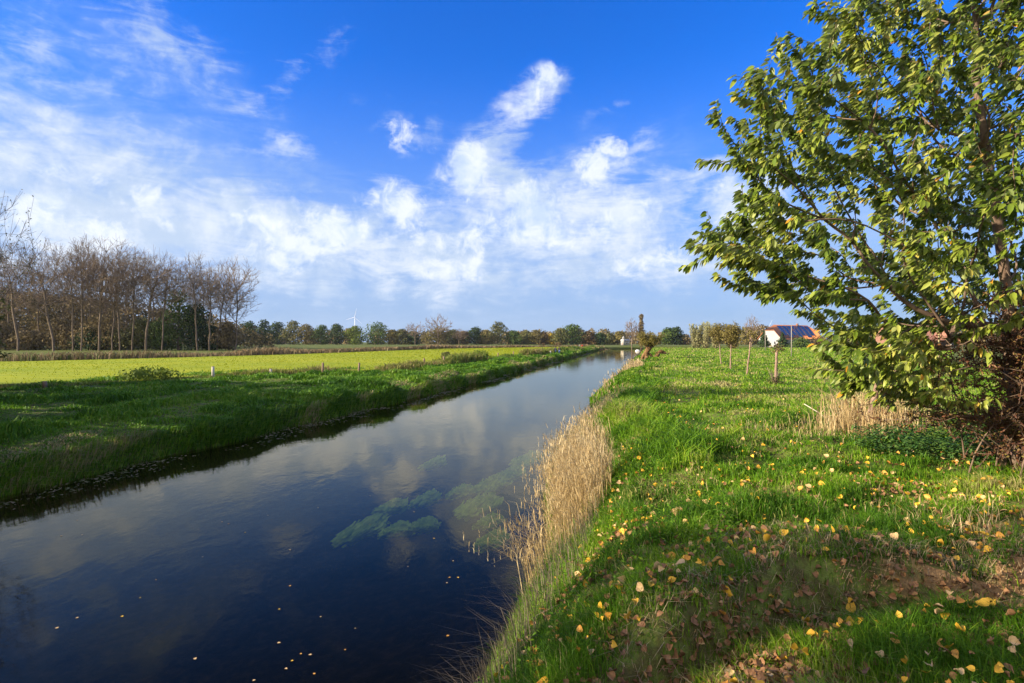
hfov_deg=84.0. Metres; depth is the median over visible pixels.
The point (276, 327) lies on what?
leafy tree
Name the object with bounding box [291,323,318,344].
leafy tree
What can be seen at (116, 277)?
bare tree
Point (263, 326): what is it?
leafy tree
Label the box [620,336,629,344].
house
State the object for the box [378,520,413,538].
water weed
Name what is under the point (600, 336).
leafy tree
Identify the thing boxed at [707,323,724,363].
young tree
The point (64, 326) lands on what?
shrub
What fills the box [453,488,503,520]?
water weed
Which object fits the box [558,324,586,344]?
leafy tree
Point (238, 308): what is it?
bare tree
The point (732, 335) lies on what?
young tree
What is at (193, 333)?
shrub
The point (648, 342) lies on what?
pollard willow
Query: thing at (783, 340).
conifer
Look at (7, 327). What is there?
shrub
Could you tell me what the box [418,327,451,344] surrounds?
leafy tree
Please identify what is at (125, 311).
bare tree
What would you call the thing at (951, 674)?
fallen leaf
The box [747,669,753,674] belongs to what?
fallen leaf
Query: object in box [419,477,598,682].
dead stems
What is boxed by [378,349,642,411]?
river water
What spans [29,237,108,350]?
bare tree
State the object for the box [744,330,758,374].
young tree
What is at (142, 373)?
bush
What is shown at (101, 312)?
bare tree
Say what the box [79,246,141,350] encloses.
bare tree
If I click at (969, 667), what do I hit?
fallen leaf
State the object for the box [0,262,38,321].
bare tree
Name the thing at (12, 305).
bare tree
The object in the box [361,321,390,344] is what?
leafy tree
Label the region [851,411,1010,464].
nettles
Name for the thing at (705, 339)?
willow
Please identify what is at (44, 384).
fence post
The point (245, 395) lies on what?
bank grass
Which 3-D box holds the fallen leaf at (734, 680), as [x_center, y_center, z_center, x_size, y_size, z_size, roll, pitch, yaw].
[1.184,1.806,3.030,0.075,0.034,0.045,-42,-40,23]
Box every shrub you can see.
[0,298,11,357]
[0,321,25,349]
[0,327,58,349]
[35,317,88,349]
[67,324,111,349]
[70,309,134,349]
[88,328,139,349]
[113,317,170,349]
[140,320,179,349]
[175,302,214,349]
[191,325,221,349]
[204,321,247,349]
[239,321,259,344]
[788,336,811,347]
[808,335,832,345]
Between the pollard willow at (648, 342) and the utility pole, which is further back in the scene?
the utility pole
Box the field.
[0,347,536,386]
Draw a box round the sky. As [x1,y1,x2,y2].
[0,0,1023,341]
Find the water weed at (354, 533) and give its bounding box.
[331,512,390,547]
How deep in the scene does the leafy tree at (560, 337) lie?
445.67 m
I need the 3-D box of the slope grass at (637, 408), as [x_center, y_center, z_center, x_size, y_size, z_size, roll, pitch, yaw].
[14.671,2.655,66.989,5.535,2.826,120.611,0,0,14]
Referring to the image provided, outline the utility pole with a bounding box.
[791,325,791,355]
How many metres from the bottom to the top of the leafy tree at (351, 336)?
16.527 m
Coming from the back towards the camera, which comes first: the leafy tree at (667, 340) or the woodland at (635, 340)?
the woodland at (635, 340)
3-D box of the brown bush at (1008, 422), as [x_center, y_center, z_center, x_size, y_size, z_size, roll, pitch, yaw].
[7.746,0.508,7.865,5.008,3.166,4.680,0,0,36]
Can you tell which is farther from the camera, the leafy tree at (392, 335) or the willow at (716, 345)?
the leafy tree at (392, 335)
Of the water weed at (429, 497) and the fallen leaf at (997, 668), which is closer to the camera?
the fallen leaf at (997, 668)
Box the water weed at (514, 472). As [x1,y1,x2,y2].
[496,465,527,481]
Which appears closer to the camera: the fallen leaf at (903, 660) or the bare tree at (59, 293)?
the fallen leaf at (903, 660)
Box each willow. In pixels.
[636,330,666,359]
[688,323,702,347]
[698,321,710,347]
[710,323,720,348]
[726,324,740,348]
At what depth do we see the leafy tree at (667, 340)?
446.84 m
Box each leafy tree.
[148,290,210,349]
[245,321,259,344]
[256,319,274,344]
[267,321,288,344]
[278,320,304,344]
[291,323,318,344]
[310,324,330,344]
[325,323,346,344]
[343,325,368,344]
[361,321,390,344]
[383,329,399,344]
[393,328,412,344]
[402,331,422,344]
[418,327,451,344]
[445,329,462,344]
[455,331,472,344]
[463,326,487,344]
[478,329,496,344]
[485,321,509,344]
[505,330,526,344]
[517,330,532,344]
[528,330,543,344]
[538,331,548,344]
[546,333,556,344]
[550,327,574,344]
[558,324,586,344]
[580,330,597,344]
[593,332,607,344]
[603,332,618,344]
[611,331,627,344]
[660,327,676,344]
[670,326,686,344]
[678,334,691,344]
[739,326,758,344]
[753,324,768,344]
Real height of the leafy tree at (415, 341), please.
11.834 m
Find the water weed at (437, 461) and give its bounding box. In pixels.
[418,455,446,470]
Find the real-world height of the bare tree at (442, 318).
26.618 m
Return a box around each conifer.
[756,329,770,346]
[773,332,790,346]
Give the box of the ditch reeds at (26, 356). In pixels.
[0,344,588,361]
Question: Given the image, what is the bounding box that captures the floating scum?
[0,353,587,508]
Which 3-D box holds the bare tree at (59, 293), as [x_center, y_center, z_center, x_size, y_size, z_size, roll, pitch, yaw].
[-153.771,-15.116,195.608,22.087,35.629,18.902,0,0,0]
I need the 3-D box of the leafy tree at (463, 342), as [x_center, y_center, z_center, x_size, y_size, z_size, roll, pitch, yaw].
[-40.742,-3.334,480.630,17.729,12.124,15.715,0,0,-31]
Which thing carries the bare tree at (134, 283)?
on the ground at (228, 562)
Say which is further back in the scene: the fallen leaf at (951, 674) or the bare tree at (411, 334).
the bare tree at (411, 334)
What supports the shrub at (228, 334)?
on the ground at (228, 562)
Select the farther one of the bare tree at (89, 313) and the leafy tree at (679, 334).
the leafy tree at (679, 334)
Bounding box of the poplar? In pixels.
[638,314,645,348]
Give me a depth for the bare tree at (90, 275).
157.79 m
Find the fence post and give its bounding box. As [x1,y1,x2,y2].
[42,381,47,387]
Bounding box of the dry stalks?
[698,377,1023,545]
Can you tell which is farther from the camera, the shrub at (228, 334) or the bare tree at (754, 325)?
the bare tree at (754, 325)
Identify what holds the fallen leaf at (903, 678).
on the ground at (228, 562)
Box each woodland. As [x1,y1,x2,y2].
[0,287,277,348]
[249,328,1023,343]
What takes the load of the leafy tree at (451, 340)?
on the ground at (228, 562)
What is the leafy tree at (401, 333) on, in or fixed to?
on the ground at (228, 562)
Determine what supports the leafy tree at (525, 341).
on the ground at (228, 562)
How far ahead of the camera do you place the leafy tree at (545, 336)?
477.05 m
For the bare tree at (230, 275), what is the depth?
169.77 m
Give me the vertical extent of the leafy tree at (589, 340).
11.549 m
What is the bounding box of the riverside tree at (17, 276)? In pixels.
[0,189,48,309]
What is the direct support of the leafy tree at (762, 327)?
on the ground at (228, 562)
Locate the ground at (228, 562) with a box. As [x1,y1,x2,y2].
[0,342,1023,682]
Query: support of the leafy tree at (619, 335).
on the ground at (228, 562)
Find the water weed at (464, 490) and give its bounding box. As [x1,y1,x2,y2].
[445,483,478,499]
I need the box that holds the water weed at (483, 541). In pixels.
[473,527,511,552]
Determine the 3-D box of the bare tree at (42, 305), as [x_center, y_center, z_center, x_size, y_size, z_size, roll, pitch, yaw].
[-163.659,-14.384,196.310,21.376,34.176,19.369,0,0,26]
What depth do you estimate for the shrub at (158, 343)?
169.95 m
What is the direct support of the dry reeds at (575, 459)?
on the ground at (228, 562)
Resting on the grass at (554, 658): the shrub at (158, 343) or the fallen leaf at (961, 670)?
the fallen leaf at (961, 670)
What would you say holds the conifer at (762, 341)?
on the ground at (228, 562)
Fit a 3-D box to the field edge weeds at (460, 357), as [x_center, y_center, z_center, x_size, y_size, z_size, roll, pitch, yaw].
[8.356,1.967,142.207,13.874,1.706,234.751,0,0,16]
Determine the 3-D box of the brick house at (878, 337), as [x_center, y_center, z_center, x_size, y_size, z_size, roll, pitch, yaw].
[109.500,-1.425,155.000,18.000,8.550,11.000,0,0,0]
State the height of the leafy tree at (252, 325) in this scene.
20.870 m
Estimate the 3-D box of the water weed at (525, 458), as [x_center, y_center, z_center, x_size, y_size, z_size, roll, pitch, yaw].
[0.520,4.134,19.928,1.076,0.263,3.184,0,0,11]
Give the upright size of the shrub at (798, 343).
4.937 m
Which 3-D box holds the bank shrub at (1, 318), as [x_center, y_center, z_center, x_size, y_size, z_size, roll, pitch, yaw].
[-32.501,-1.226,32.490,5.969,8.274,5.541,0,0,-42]
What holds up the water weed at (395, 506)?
in the river water
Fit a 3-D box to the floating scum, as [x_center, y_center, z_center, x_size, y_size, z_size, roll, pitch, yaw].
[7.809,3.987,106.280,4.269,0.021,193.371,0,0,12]
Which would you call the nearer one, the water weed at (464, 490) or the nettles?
the nettles
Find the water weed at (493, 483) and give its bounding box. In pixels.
[473,472,512,494]
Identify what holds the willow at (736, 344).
on the ground at (228, 562)
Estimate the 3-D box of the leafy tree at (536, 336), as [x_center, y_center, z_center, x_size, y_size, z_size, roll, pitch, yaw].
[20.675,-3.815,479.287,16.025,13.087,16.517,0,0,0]
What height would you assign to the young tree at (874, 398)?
1.974 m
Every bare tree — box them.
[0,237,105,350]
[0,239,58,350]
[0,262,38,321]
[6,256,69,343]
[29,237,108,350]
[29,253,101,337]
[43,233,156,350]
[59,253,114,323]
[60,238,100,350]
[75,252,132,348]
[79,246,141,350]
[82,240,152,350]
[96,258,151,325]
[97,246,167,350]
[104,244,202,350]
[126,261,177,320]
[138,253,191,350]
[148,264,207,348]
[168,251,217,350]
[180,270,223,326]
[185,265,234,350]
[196,258,254,349]
[202,274,250,323]
[207,255,262,349]
[403,322,424,337]
[423,314,451,344]
[452,329,467,339]
[624,319,638,348]
[744,316,760,346]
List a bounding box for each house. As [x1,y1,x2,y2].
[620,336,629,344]
[871,328,959,350]
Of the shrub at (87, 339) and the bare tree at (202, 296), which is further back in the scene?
the bare tree at (202, 296)
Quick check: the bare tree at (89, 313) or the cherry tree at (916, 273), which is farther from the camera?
the bare tree at (89, 313)
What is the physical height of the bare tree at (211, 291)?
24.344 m
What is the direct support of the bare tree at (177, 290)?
on the ground at (228, 562)
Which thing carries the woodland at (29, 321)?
on the ground at (228, 562)
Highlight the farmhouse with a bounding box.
[758,324,819,346]
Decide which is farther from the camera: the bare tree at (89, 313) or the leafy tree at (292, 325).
the leafy tree at (292, 325)
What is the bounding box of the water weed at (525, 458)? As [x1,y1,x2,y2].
[509,450,544,468]
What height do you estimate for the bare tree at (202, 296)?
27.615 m
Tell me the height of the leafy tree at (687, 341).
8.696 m
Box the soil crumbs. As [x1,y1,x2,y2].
[676,540,1023,674]
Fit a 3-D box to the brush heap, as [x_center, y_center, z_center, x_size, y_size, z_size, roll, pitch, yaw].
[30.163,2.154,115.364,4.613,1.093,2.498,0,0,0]
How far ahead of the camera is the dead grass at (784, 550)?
4.10 m
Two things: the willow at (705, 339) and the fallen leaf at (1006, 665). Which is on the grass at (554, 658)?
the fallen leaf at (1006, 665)
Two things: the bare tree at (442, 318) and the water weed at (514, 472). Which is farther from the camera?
the bare tree at (442, 318)
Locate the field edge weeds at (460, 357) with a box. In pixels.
[0,345,594,388]
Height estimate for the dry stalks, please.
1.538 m
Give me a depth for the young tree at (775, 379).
31.12 m
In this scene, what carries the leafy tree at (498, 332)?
on the ground at (228, 562)
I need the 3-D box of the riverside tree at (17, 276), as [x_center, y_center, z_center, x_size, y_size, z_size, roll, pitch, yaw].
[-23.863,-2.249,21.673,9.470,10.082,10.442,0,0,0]
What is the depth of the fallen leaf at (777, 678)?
2.83 m
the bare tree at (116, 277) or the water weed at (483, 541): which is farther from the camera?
the bare tree at (116, 277)
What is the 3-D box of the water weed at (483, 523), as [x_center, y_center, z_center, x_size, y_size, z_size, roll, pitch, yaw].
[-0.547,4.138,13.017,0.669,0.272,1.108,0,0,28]
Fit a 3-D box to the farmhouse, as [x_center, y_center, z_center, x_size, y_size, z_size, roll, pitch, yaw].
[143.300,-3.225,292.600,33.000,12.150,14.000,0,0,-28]
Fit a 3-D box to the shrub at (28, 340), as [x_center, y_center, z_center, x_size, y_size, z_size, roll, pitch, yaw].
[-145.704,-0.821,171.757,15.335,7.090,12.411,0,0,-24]
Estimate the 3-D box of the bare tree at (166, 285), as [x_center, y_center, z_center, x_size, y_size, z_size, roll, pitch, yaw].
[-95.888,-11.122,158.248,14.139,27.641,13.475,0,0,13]
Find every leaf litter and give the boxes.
[502,393,1023,682]
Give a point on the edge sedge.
(403, 393)
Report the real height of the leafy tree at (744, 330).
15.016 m
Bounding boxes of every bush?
[114,364,184,380]
[474,350,488,357]
[851,264,1023,476]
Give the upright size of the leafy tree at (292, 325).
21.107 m
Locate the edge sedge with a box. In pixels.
[0,347,602,496]
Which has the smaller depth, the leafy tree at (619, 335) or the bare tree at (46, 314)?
the bare tree at (46, 314)
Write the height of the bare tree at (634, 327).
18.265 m
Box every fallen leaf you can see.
[729,677,737,682]
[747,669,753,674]
[755,671,765,680]
[773,675,780,680]
[901,655,907,663]
[901,676,907,681]
[949,670,956,678]
[954,668,963,676]
[966,665,977,670]
[993,664,1003,673]
[1003,663,1014,673]
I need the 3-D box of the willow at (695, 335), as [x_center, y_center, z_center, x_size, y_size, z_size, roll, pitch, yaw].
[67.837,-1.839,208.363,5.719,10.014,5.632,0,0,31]
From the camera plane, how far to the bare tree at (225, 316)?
195.84 m
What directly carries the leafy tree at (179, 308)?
on the ground at (228, 562)
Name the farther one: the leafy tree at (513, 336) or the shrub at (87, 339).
the leafy tree at (513, 336)
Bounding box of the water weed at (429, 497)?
[408,488,441,508]
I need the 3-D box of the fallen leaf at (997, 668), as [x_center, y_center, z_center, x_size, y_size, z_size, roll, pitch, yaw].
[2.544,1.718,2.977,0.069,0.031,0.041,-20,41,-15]
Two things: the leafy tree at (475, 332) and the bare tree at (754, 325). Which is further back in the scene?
the leafy tree at (475, 332)
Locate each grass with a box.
[0,345,603,497]
[478,347,1023,682]
[512,351,721,599]
[578,505,1023,682]
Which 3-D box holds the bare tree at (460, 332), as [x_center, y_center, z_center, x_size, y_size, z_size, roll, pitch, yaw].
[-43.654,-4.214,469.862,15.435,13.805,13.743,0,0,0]
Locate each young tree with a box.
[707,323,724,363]
[720,320,743,368]
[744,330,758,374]
[766,342,784,384]
[866,342,908,421]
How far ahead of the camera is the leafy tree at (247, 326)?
329.41 m
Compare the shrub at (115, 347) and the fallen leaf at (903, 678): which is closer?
the fallen leaf at (903, 678)
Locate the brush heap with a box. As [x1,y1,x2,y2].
[655,350,669,353]
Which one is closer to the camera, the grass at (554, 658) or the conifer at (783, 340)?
the grass at (554, 658)
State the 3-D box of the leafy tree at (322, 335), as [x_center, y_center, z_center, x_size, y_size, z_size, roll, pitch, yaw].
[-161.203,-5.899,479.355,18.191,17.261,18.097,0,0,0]
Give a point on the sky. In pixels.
(529, 165)
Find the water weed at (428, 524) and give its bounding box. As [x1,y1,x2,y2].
[410,515,440,533]
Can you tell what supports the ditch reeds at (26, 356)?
on the ground at (228, 562)
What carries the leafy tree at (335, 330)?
on the ground at (228, 562)
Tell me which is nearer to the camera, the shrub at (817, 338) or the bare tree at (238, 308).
the bare tree at (238, 308)
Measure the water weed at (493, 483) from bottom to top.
0.265 m
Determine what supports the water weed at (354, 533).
in the river water
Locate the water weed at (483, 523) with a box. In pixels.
[472,511,505,530]
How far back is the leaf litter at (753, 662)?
3.76 m
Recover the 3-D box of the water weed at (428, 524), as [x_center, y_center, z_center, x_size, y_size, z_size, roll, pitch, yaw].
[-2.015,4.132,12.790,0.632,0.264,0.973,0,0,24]
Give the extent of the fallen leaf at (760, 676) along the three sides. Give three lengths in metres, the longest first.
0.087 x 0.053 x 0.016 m
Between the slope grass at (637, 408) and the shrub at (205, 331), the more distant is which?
the shrub at (205, 331)
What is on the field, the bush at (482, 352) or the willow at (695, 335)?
the bush at (482, 352)
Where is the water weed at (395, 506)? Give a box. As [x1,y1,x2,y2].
[371,497,408,515]
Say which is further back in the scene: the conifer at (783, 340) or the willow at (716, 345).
the conifer at (783, 340)
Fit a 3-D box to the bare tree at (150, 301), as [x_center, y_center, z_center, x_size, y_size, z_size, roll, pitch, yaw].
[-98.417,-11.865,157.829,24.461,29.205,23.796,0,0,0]
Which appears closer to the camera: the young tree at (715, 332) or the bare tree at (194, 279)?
the young tree at (715, 332)
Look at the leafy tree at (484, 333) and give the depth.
476.38 m
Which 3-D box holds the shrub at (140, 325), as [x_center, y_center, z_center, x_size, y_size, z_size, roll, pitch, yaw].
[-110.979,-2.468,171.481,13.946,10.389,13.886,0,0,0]
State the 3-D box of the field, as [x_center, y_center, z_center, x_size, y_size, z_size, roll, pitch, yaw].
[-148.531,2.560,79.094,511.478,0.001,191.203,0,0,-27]
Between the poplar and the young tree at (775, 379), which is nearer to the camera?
the young tree at (775, 379)
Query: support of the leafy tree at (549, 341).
on the ground at (228, 562)
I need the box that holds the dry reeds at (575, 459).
[463,357,644,595]
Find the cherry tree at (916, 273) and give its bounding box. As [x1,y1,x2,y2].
[678,0,1023,470]
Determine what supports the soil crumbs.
on the ground at (228, 562)
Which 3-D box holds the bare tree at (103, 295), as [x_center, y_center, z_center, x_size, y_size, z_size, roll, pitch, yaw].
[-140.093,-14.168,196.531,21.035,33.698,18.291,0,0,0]
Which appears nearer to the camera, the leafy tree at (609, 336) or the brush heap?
the brush heap

